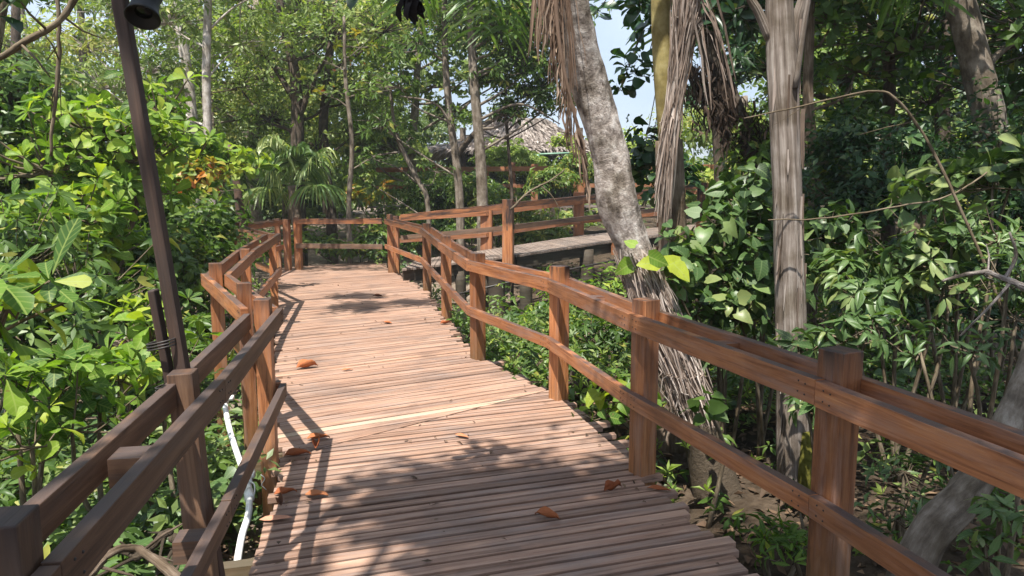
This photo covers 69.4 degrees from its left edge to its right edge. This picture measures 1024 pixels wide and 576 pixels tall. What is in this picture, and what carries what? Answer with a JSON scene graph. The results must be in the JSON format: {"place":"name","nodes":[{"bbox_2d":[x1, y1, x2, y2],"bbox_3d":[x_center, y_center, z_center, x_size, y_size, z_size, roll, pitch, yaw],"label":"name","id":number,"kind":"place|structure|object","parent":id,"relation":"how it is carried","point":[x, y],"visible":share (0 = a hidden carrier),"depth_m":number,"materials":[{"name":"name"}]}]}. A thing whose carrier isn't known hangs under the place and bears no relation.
{"place":"outdoors","nodes":[
{"label":"outdoors","id":0,"kind":"place"},
{"bbox_2d":[0,194,1023,575],"bbox_3d":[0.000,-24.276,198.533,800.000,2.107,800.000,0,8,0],"label":"ground","id":1,"kind":"structure","parent":0,"point":[750,500],"depth_m":5.73,"materials":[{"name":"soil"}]},
{"bbox_2d":[0,218,102,355],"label":"almond seedling","id":2,"kind":"object","parent":1,"relation":"on","point":[17,297],"visible":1,"depth_m":2.28,"materials":[{"name":"green plant"}]},
{"bbox_2d":[0,4,109,227],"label":"tree","id":3,"kind":"object","parent":1,"relation":"on","point":[15,33],"visible":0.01,"depth_m":15.36,"materials":[{"name":"green plant"}]},
{"bbox_2d":[0,336,112,504],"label":"almond shrub","id":4,"kind":"object","parent":1,"relation":"on","point":[18,402],"visible":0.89,"depth_m":3.61,"materials":[{"name":"green plant"}]},
{"bbox_2d":[0,1,145,304],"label":"almond tree","id":5,"kind":"object","parent":1,"relation":"on","point":[14,89],"visible":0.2,"depth_m":7.85,"materials":[{"name":"green plant"}]},
{"bbox_2d":[0,163,153,402],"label":"almond shrub","id":6,"kind":"object","parent":1,"relation":"on","point":[106,213],"visible":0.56,"depth_m":6.65,"materials":[{"name":"green plant"}]},
{"bbox_2d":[0,0,171,158],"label":"tree","id":7,"kind":"object","parent":1,"relation":"on","point":[78,37],"visible":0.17,"depth_m":19.21,"materials":[{"name":"green plant"}]},
{"bbox_2d":[11,348,170,562],"bbox_3d":[-2.175,0.961,3.974,0.797,1.398,0.892,-4,9,-29],"label":"almond shrub","id":8,"kind":"object","parent":1,"relation":"on","point":[101,406],"visible":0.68,"depth_m":3.78,"materials":[{"name":"green plant"}]},
{"bbox_2d":[0,175,185,453],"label":"almond shrub","id":9,"kind":"object","parent":1,"relation":"on","point":[15,245],"visible":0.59,"depth_m":5.38,"materials":[{"name":"green plant"}]},
{"bbox_2d":[0,66,207,396],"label":"almond tree","id":10,"kind":"object","parent":1,"relation":"on","point":[112,124],"visible":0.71,"depth_m":7.29,"materials":[{"name":"green plant"}]},
{"bbox_2d":[6,0,222,214],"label":"tree","id":11,"kind":"object","parent":1,"relation":"on","point":[93,42],"visible":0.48,"depth_m":16.11,"materials":[{"name":"green plant"}]},
{"bbox_2d":[20,195,253,353],"bbox_3d":[-4.062,0.068,8.477,2.348,2.296,2.206,0,8,0],"label":"broadleaf shrub","id":12,"kind":"object","parent":1,"relation":"on","point":[189,269],"visible":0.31,"depth_m":8.24,"materials":[{"name":"green plant"}]},
{"bbox_2d":[88,289,222,555],"bbox_3d":[-2.198,0.810,4.501,0.578,1.616,1.012,0,8,0],"label":"almond shrub","id":13,"kind":"object","parent":1,"relation":"on","point":[140,335],"visible":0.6,"depth_m":4.31,"materials":[{"name":"green plant"}]},
{"bbox_2d":[111,0,224,575],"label":"lamp post","id":14,"kind":"object","parent":1,"relation":"on","point":[139,14],"visible":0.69,"depth_m":2.65,"materials":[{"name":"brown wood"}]},
{"bbox_2d":[0,0,357,32],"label":"tree","id":15,"kind":"object","parent":1,"relation":"on","point":[16,24],"visible":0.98,"depth_m":2.79,"materials":[{"name":"green plant"}]},
{"bbox_2d":[0,0,102,76],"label":"bare branch","id":16,"kind":"object","parent":15,"relation":"attached to","point":[38,34],"visible":1,"depth_m":3.08,"materials":[{"name":"brown plant"}]},
{"bbox_2d":[37,0,63,156],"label":"hanging liana","id":17,"kind":"object","parent":16,"relation":"hanging from","point":[57,72],"visible":0.94,"depth_m":3.21,"materials":[{"name":"brown plant"}]},
{"bbox_2d":[389,0,427,24],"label":"withered leaf cluster","id":18,"kind":"object","parent":15,"relation":"hanging from","point":[413,9],"visible":1,"depth_m":2.88,"materials":[{"name":"black plant"}]},
{"bbox_2d":[127,311,234,404],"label":"broadleaf shrub","id":19,"kind":"object","parent":1,"relation":"on","point":[201,346],"visible":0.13,"depth_m":6.80,"materials":[{"name":"green plant"}]},
{"bbox_2d":[106,127,281,204],"bbox_3d":[-5.009,-0.849,11.466,2.812,3.234,1.474,-4,9,-27],"label":"almond tree","id":20,"kind":"object","parent":1,"relation":"on","point":[211,145],"visible":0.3,"depth_m":11.36,"materials":[{"name":"green plant"}]},
{"bbox_2d":[117,165,272,277],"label":"broadleaf shrub","id":21,"kind":"object","parent":1,"relation":"on","point":[211,215],"visible":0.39,"depth_m":9.48,"materials":[{"name":"green plant"}]},
{"bbox_2d":[84,0,325,204],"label":"tree","id":22,"kind":"object","parent":1,"relation":"on","point":[179,17],"visible":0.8,"depth_m":14.08,"materials":[{"name":"green plant"}]},
{"bbox_2d":[175,152,246,314],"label":"autumn shrub","id":23,"kind":"object","parent":1,"relation":"on","point":[194,174],"visible":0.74,"depth_m":10.86,"materials":[{"name":"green plant"}]},
{"bbox_2d":[175,138,277,204],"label":"shrub","id":24,"kind":"object","parent":1,"relation":"on","point":[247,181],"visible":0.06,"depth_m":18.29,"materials":[{"name":"green plant"}]},
{"bbox_2d":[228,142,247,242],"bbox_3d":[-4.652,-0.879,12.622,0.270,3.171,0.187,3,8,22],"label":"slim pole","id":25,"kind":"object","parent":1,"relation":"on","point":[238,196],"visible":0.24,"depth_m":12.48,"materials":[{"name":"brown wood"}]},
{"bbox_2d":[142,0,398,240],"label":"tree","id":26,"kind":"object","parent":1,"relation":"on","point":[255,213],"visible":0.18,"depth_m":21.13,"materials":[{"name":"green plant"}]},
{"bbox_2d":[232,133,354,266],"bbox_3d":[-5.025,-1.792,16.915,2.404,3.468,2.889,-5,9,-31],"label":"fan palm","id":27,"kind":"object","parent":1,"relation":"on","point":[303,156],"visible":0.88,"depth_m":16.57,"materials":[{"name":"green plant"}]},
{"bbox_2d":[192,0,408,265],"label":"tree","id":28,"kind":"object","parent":1,"relation":"on","point":[297,118],"visible":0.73,"depth_m":17.54,"materials":[{"name":"green plant"}]},
{"bbox_2d":[298,16,384,263],"bbox_3d":[-3.682,-2.855,16.268,1.891,6.021,1.317,0,8,0],"label":"tree","id":29,"kind":"object","parent":1,"relation":"on","point":[343,68],"visible":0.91,"depth_m":16.13,"materials":[{"name":"green plant"}]},
{"bbox_2d":[281,213,406,263],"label":"broadleaf shrub","id":30,"kind":"object","parent":1,"relation":"on","point":[378,235],"visible":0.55,"depth_m":16.62,"materials":[{"name":"green plant"}]},
{"bbox_2d":[283,0,441,263],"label":"tree","id":31,"kind":"object","parent":1,"relation":"on","point":[324,136],"visible":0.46,"depth_m":17.99,"materials":[{"name":"green plant"}]},
{"bbox_2d":[339,179,393,267],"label":"yellow tip shrub","id":32,"kind":"object","parent":1,"relation":"on","point":[363,195],"visible":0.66,"depth_m":17.35,"materials":[{"name":"green plant"}]},
{"bbox_2d":[342,72,465,294],"bbox_3d":[-2.388,-2.251,16.619,2.781,5.072,1.180,0,8,0],"label":"tree","id":33,"kind":"object","parent":1,"relation":"on","point":[378,157],"visible":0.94,"depth_m":16.55,"materials":[{"name":"green plant"}]},
{"bbox_2d":[336,0,505,246],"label":"tree","id":34,"kind":"object","parent":1,"relation":"on","point":[407,88],"visible":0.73,"depth_m":16.01,"materials":[{"name":"green plant"}]},
{"bbox_2d":[295,0,555,250],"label":"tree","id":35,"kind":"object","parent":1,"relation":"on","point":[419,71],"visible":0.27,"depth_m":20.36,"materials":[{"name":"green plant"}]},
{"bbox_2d":[383,217,475,281],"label":"hand leaf shrub","id":36,"kind":"object","parent":1,"relation":"on","point":[445,224],"visible":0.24,"depth_m":17.52,"materials":[{"name":"green plant"}]},
{"bbox_2d":[391,168,509,218],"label":"hand leaf shrub","id":37,"kind":"object","parent":1,"relation":"on","point":[437,190],"visible":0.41,"depth_m":20.04,"materials":[{"name":"green plant"}]},
{"bbox_2d":[445,174,506,250],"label":"hand leaf shrub","id":38,"kind":"object","parent":1,"relation":"on","point":[469,182],"visible":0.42,"depth_m":19.30,"materials":[{"name":"green plant"}]},
{"bbox_2d":[445,311,516,374],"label":"hollow shrub","id":39,"kind":"object","parent":1,"relation":"on","point":[488,351],"visible":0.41,"depth_m":7.72,"materials":[{"name":"green plant"}]},
{"bbox_2d":[223,261,759,575],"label":"boardwalk","id":40,"kind":"structure","parent":1,"relation":"on","point":[373,513],"depth_m":4.42,"materials":[{"name":"brown wood"}]},
{"bbox_2d":[0,219,291,575],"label":"railing","id":41,"kind":"object","parent":40,"relation":"attached to","point":[126,464],"visible":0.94,"depth_m":2.61,"materials":[{"name":"brown wood"}]},
{"bbox_2d":[223,395,265,559],"bbox_3d":[-1.574,1.060,4.369,0.221,0.420,1.854,-3,8,-22],"label":"water pipe","id":42,"kind":"object","parent":40,"relation":"attached to","point":[249,494],"visible":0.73,"depth_m":4.23,"materials":[{"name":"white plastic"}]},
{"bbox_2d":[259,515,291,520],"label":"fallen leaf","id":43,"kind":"object","parent":40,"relation":"on","point":[270,517],"visible":1,"depth_m":3.72,"materials":[{"name":"plant"}]},
{"bbox_2d":[284,448,310,455],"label":"fallen leaf","id":44,"kind":"object","parent":40,"relation":"on","point":[294,451],"visible":1,"depth_m":4.59,"materials":[{"name":"brown plant"}]},
{"bbox_2d":[296,359,317,367],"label":"fallen leaf","id":45,"kind":"object","parent":40,"relation":"on","point":[303,363],"visible":1,"depth_m":6.84,"materials":[{"name":"orange plant"}]},
{"bbox_2d":[293,217,382,269],"bbox_3d":[-3.551,-0.492,15.205,1.893,1.907,0.163,1,8,8],"label":"railing","id":46,"kind":"object","parent":40,"relation":"attached to","point":[299,245],"visible":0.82,"depth_m":15.09,"materials":[{"name":"brown wood"}]},
{"bbox_2d":[275,282,719,575],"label":"leaf debris","id":47,"kind":"object","parent":40,"relation":"on","point":[427,560],"visible":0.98,"depth_m":4.42,"materials":[{"name":"brown plant"}]},
{"bbox_2d":[535,506,559,518],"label":"fallen leaf","id":48,"kind":"object","parent":40,"relation":"on","point":[548,512],"visible":1,"depth_m":3.72,"materials":[{"name":"brown plant"}]},
{"bbox_2d":[604,479,621,490],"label":"fallen leaf","id":49,"kind":"object","parent":40,"relation":"on","point":[610,485],"visible":1,"depth_m":4.05,"materials":[{"name":"brown plant"}]},
{"bbox_2d":[384,214,1023,575],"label":"railing","id":50,"kind":"object","parent":40,"relation":"attached to","point":[839,391],"visible":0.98,"depth_m":3.03,"materials":[{"name":"brown wood"}]},
{"bbox_2d":[467,187,544,248],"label":"hand leaf shrub","id":51,"kind":"object","parent":1,"relation":"on","point":[495,199],"visible":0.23,"depth_m":18.32,"materials":[{"name":"green plant"}]},
{"bbox_2d":[425,118,591,209],"bbox_3d":[0.365,-4.825,31.148,8.650,4.626,7.361,0,8,0],"label":"thatched hut","id":52,"kind":"object","parent":1,"relation":"on","point":[536,137],"visible":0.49,"depth_m":29.53,"materials":[{"name":"grey plant"}]},
{"bbox_2d":[468,135,550,195],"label":"hand leaf shrub","id":53,"kind":"object","parent":1,"relation":"on","point":[498,156],"visible":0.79,"depth_m":22.92,"materials":[{"name":"green plant"}]},
{"bbox_2d":[447,20,575,307],"bbox_3d":[0.163,-2.688,16.898,3.389,6.250,3.960,0,8,0],"label":"tree","id":54,"kind":"object","parent":1,"relation":"on","point":[466,116],"visible":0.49,"depth_m":15.75,"materials":[{"name":"green plant"}]},
{"bbox_2d":[0,202,1023,575],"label":"undergrowth","id":55,"kind":"object","parent":1,"relation":"on","point":[222,468],"visible":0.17,"depth_m":6.02,"materials":[{"name":"green plant"}]},
{"bbox_2d":[96,528,173,575],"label":"fallen branch","id":56,"kind":"object","parent":55,"relation":"on","point":[134,556],"visible":0.64,"depth_m":3.45,"materials":[{"name":"brown wood"}]},
{"bbox_2d":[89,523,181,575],"bbox_3d":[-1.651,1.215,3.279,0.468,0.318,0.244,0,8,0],"label":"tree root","id":57,"kind":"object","parent":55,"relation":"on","point":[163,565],"visible":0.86,"depth_m":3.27,"materials":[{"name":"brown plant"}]},
{"bbox_2d":[1,0,1023,242],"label":"woodland","id":58,"kind":"object","parent":1,"relation":"on","point":[398,160],"visible":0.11,"depth_m":23.78,"materials":[{"name":"green plant"}]},
{"bbox_2d":[453,0,611,310],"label":"tree","id":59,"kind":"object","parent":1,"relation":"on","point":[501,112],"visible":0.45,"depth_m":15.51,"materials":[{"name":"green plant"}]},
{"bbox_2d":[495,207,572,269],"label":"hand leaf shrub","id":60,"kind":"object","parent":1,"relation":"on","point":[540,235],"visible":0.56,"depth_m":18.11,"materials":[{"name":"green plant"}]},
{"bbox_2d":[522,166,582,262],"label":"hand leaf shrub","id":61,"kind":"object","parent":1,"relation":"on","point":[568,178],"visible":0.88,"depth_m":19.55,"materials":[{"name":"green plant"}]},
{"bbox_2d":[547,148,593,216],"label":"hand leaf shrub","id":62,"kind":"object","parent":1,"relation":"on","point":[563,164],"visible":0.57,"depth_m":20.36,"materials":[{"name":"green plant"}]},
{"bbox_2d":[519,261,626,377],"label":"fern patch shrub","id":63,"kind":"object","parent":1,"relation":"on","point":[615,283],"visible":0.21,"depth_m":11.39,"materials":[{"name":"green plant"}]},
{"bbox_2d":[402,224,748,376],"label":"boardwalk","id":64,"kind":"structure","parent":1,"relation":"on","point":[585,249],"depth_m":14.25,"materials":[{"name":"grey wood"}]},
{"bbox_2d":[399,189,707,250],"bbox_3d":[2.522,-1.617,17.288,10.743,1.732,0.887,-4,9,-27],"label":"railing","id":65,"kind":"object","parent":64,"relation":"attached to","point":[486,238],"visible":0.31,"depth_m":15.56,"materials":[{"name":"brown wood"}]},
{"bbox_2d":[400,182,828,264],"bbox_3d":[3.079,-1.445,15.207,10.532,1.822,1.609,-3,8,-18],"label":"railing","id":66,"kind":"object","parent":64,"relation":"attached to","point":[507,227],"visible":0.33,"depth_m":13.77,"materials":[{"name":"brown wood"}]},
{"bbox_2d":[545,371,608,401],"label":"leafy plant","id":67,"kind":"object","parent":1,"relation":"on","point":[577,396],"visible":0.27,"depth_m":6.72,"materials":[{"name":"green plant"}]},
{"bbox_2d":[526,309,631,402],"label":"hollow shrub","id":68,"kind":"object","parent":1,"relation":"on","point":[579,330],"visible":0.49,"depth_m":7.94,"materials":[{"name":"green plant"}]},
{"bbox_2d":[367,162,824,247],"bbox_3d":[2.895,-2.506,22.758,14.290,2.749,3.422,0,8,0],"label":"railing","id":69,"kind":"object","parent":1,"relation":"on","point":[502,168],"visible":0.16,"depth_m":21.72,"materials":[{"name":"brown wood"}]},
{"bbox_2d":[571,369,661,439],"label":"broadleaf plant","id":70,"kind":"object","parent":1,"relation":"on","point":[615,415],"visible":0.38,"depth_m":5.43,"materials":[{"name":"green plant"}]},
{"bbox_2d":[546,126,691,209],"bbox_3d":[3.157,-3.181,22.764,4.717,3.440,2.363,2,8,18],"label":"yellow green tree","id":71,"kind":"object","parent":1,"relation":"on","point":[553,143],"visible":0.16,"depth_m":23.18,"materials":[{"name":"green plant"}]},
{"bbox_2d":[536,0,743,507],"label":"tree","id":72,"kind":"object","parent":1,"relation":"on","point":[681,379],"visible":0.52,"depth_m":5.24,"materials":[{"name":"grey plant"}]},
{"bbox_2d":[528,0,590,209],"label":"dead palm frond","id":73,"kind":"object","parent":72,"relation":"hanging from","point":[554,19],"visible":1,"depth_m":4.81,"materials":[{"name":"brown plant"}]},
{"bbox_2d":[616,240,689,294],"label":"climbing leaf shoot","id":74,"kind":"object","parent":72,"relation":"attached to","point":[654,260],"visible":0.84,"depth_m":5.16,"materials":[{"name":"green plant"}]},
{"bbox_2d":[373,0,974,452],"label":"palm tree","id":75,"kind":"object","parent":1,"relation":"on","point":[675,38],"visible":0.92,"depth_m":5.92,"materials":[{"name":"brown plant"}]},
{"bbox_2d":[589,0,711,207],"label":"broadleaf vine","id":76,"kind":"object","parent":75,"relation":"hanging from","point":[643,161],"visible":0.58,"depth_m":7.36,"materials":[{"name":"green plant"}]},
{"bbox_2d":[677,385,728,528],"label":"broadleaf plant","id":77,"kind":"object","parent":1,"relation":"on","point":[715,408],"visible":0.9,"depth_m":4.88,"materials":[{"name":"green plant"}]},
{"bbox_2d":[654,200,773,446],"bbox_3d":[1.513,0.443,5.776,1.307,2.249,0.738,-5,9,-34],"label":"shrub","id":78,"kind":"object","parent":1,"relation":"on","point":[691,251],"visible":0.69,"depth_m":5.66,"materials":[{"name":"green plant"}]},
{"bbox_2d":[671,9,765,272],"bbox_3d":[3.539,-2.317,12.338,2.521,6.593,2.138,0,8,0],"label":"tree","id":79,"kind":"object","parent":1,"relation":"on","point":[748,57],"visible":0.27,"depth_m":12.21,"materials":[{"name":"green plant"}]},
{"bbox_2d":[671,0,820,341],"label":"tree","id":80,"kind":"object","parent":1,"relation":"on","point":[734,12],"visible":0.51,"depth_m":9.05,"materials":[{"name":"green plant"}]},
{"bbox_2d":[683,57,769,165],"bbox_3d":[2.592,-2.146,9.086,1.312,1.409,0.444,0,8,0],"label":"dead palm skirt","id":81,"kind":"object","parent":80,"relation":"hanging from","point":[721,122],"visible":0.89,"depth_m":8.99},
{"bbox_2d":[722,502,808,575],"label":"weedy plant","id":82,"kind":"object","parent":1,"relation":"on","point":[778,540],"visible":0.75,"depth_m":4.03,"materials":[{"name":"green plant"}]},
{"bbox_2d":[746,0,811,489],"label":"tree","id":83,"kind":"object","parent":1,"relation":"on","point":[782,24],"visible":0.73,"depth_m":4.98,"materials":[{"name":"grey plant"}]},
{"bbox_2d":[699,156,869,461],"bbox_3d":[2.143,0.204,6.278,1.194,2.588,2.012,7,10,41],"label":"rubber shrub","id":84,"kind":"object","parent":1,"relation":"on","point":[743,192],"visible":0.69,"depth_m":5.95,"materials":[{"name":"green plant"}]},
{"bbox_2d":[690,91,878,211],"bbox_3d":[6.552,-2.278,17.385,4.896,4.475,2.672,0,8,0],"label":"tree","id":85,"kind":"object","parent":1,"relation":"on","point":[708,172],"visible":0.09,"depth_m":17.25,"materials":[{"name":"green plant"}]},
{"bbox_2d":[687,90,896,339],"bbox_3d":[3.396,-0.573,8.853,2.336,3.800,3.450,5,9,30],"label":"thicket shrub","id":86,"kind":"object","parent":1,"relation":"on","point":[764,150],"visible":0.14,"depth_m":8.99,"materials":[{"name":"green plant"}]},
{"bbox_2d":[742,0,929,354],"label":"tree","id":87,"kind":"object","parent":1,"relation":"on","point":[854,63],"visible":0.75,"depth_m":8.77,"materials":[{"name":"green plant"}]},
{"bbox_2d":[685,0,993,310],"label":"tree","id":88,"kind":"object","parent":1,"relation":"on","point":[825,51],"visible":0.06,"depth_m":13.63,"materials":[{"name":"green plant"}]},
{"bbox_2d":[766,305,926,473],"bbox_3d":[2.115,0.855,4.745,0.981,1.508,0.585,0,8,0],"label":"umbrella shrub","id":89,"kind":"object","parent":1,"relation":"on","point":[839,334],"visible":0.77,"depth_m":4.61,"materials":[{"name":"green plant"}]},
{"bbox_2d":[762,0,1020,359],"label":"tree","id":90,"kind":"object","parent":1,"relation":"on","point":[890,103],"visible":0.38,"depth_m":9.80,"materials":[{"name":"green plant"}]},
{"bbox_2d":[771,104,1023,380],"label":"thicket shrub","id":91,"kind":"object","parent":1,"relation":"on","point":[862,192],"visible":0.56,"depth_m":7.97,"materials":[{"name":"green plant"}]},
{"bbox_2d":[854,440,952,543],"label":"leafy plant","id":92,"kind":"object","parent":1,"relation":"on","point":[899,525],"visible":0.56,"depth_m":4.12,"materials":[{"name":"green plant"}]},
{"bbox_2d":[808,202,1023,482],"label":"umbrella shrub","id":93,"kind":"object","parent":1,"relation":"on","point":[889,286],"visible":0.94,"depth_m":5.17,"materials":[{"name":"green plant"}]},
{"bbox_2d":[813,0,1023,316],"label":"tree","id":94,"kind":"object","parent":1,"relation":"on","point":[917,139],"visible":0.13,"depth_m":12.56,"materials":[{"name":"green plant"}]},
{"bbox_2d":[814,0,1023,381],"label":"tree","id":95,"kind":"object","parent":1,"relation":"on","point":[970,43],"visible":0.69,"depth_m":8.53,"materials":[{"name":"green plant"}]},
{"bbox_2d":[870,199,1023,531],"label":"spindle shrub","id":96,"kind":"object","parent":1,"relation":"on","point":[972,352],"visible":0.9,"depth_m":4.48,"materials":[{"name":"green plant"}]},
{"bbox_2d":[744,90,1018,361],"bbox_3d":[2.369,-0.265,4.725,1.829,1.942,0.306,1,8,8],"label":"thin branch","id":97,"kind":"object","parent":96,"relation":"attached to","point":[993,286],"visible":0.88,"depth_m":4.58,"materials":[{"name":"brown plant"}]},
{"bbox_2d":[877,132,1023,468],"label":"rubber shrub","id":98,"kind":"object","parent":1,"relation":"on","point":[960,172],"visible":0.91,"depth_m":5.47,"materials":[{"name":"green plant"}]},
{"bbox_2d":[885,336,1023,575],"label":"tree","id":99,"kind":"object","parent":1,"relation":"on","point":[942,519],"visible":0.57,"depth_m":3.45,"materials":[{"name":"grey plant"}]},
{"bbox_2d":[942,232,1023,335],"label":"fallen branch","id":100,"kind":"object","parent":99,"relation":"attached to","point":[1009,281],"visible":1,"depth_m":4.22,"materials":[{"name":"grey wood"}]},
{"bbox_2d":[909,68,1023,408],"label":"thicket shrub","id":101,"kind":"object","parent":1,"relation":"on","point":[1013,209],"visible":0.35,"depth_m":7.36,"materials":[{"name":"green plant"}]},
{"bbox_2d":[937,0,1023,157],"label":"tree","id":102,"kind":"object","parent":1,"relation":"on","point":[1011,58],"visible":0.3,"depth_m":8.91,"materials":[{"name":"green plant"}]},
{"bbox_2d":[954,484,1023,575],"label":"rosette plant","id":103,"kind":"object","parent":1,"relation":"on","point":[1004,514],"visible":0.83,"depth_m":3.14,"materials":[{"name":"green plant"}]},
{"bbox_2d":[4,0,1021,172],"label":"sky","id":104,"kind":"structure","parent":0,"point":[608,32],"materials":[{"name":"blue"}]},
{"bbox_2d":[510,169,565,209],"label":"twiggy branch","id":105,"kind":"object","parent":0,"point":[522,197],"visible":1,"depth_m":12.80,"materials":[{"name":"brown plant"}]},
{"bbox_2d":[768,172,987,231],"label":"thin branch","id":106,"kind":"object","parent":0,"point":[959,191],"visible":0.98,"depth_m":4.77,"materials":[{"name":"brown plant"}]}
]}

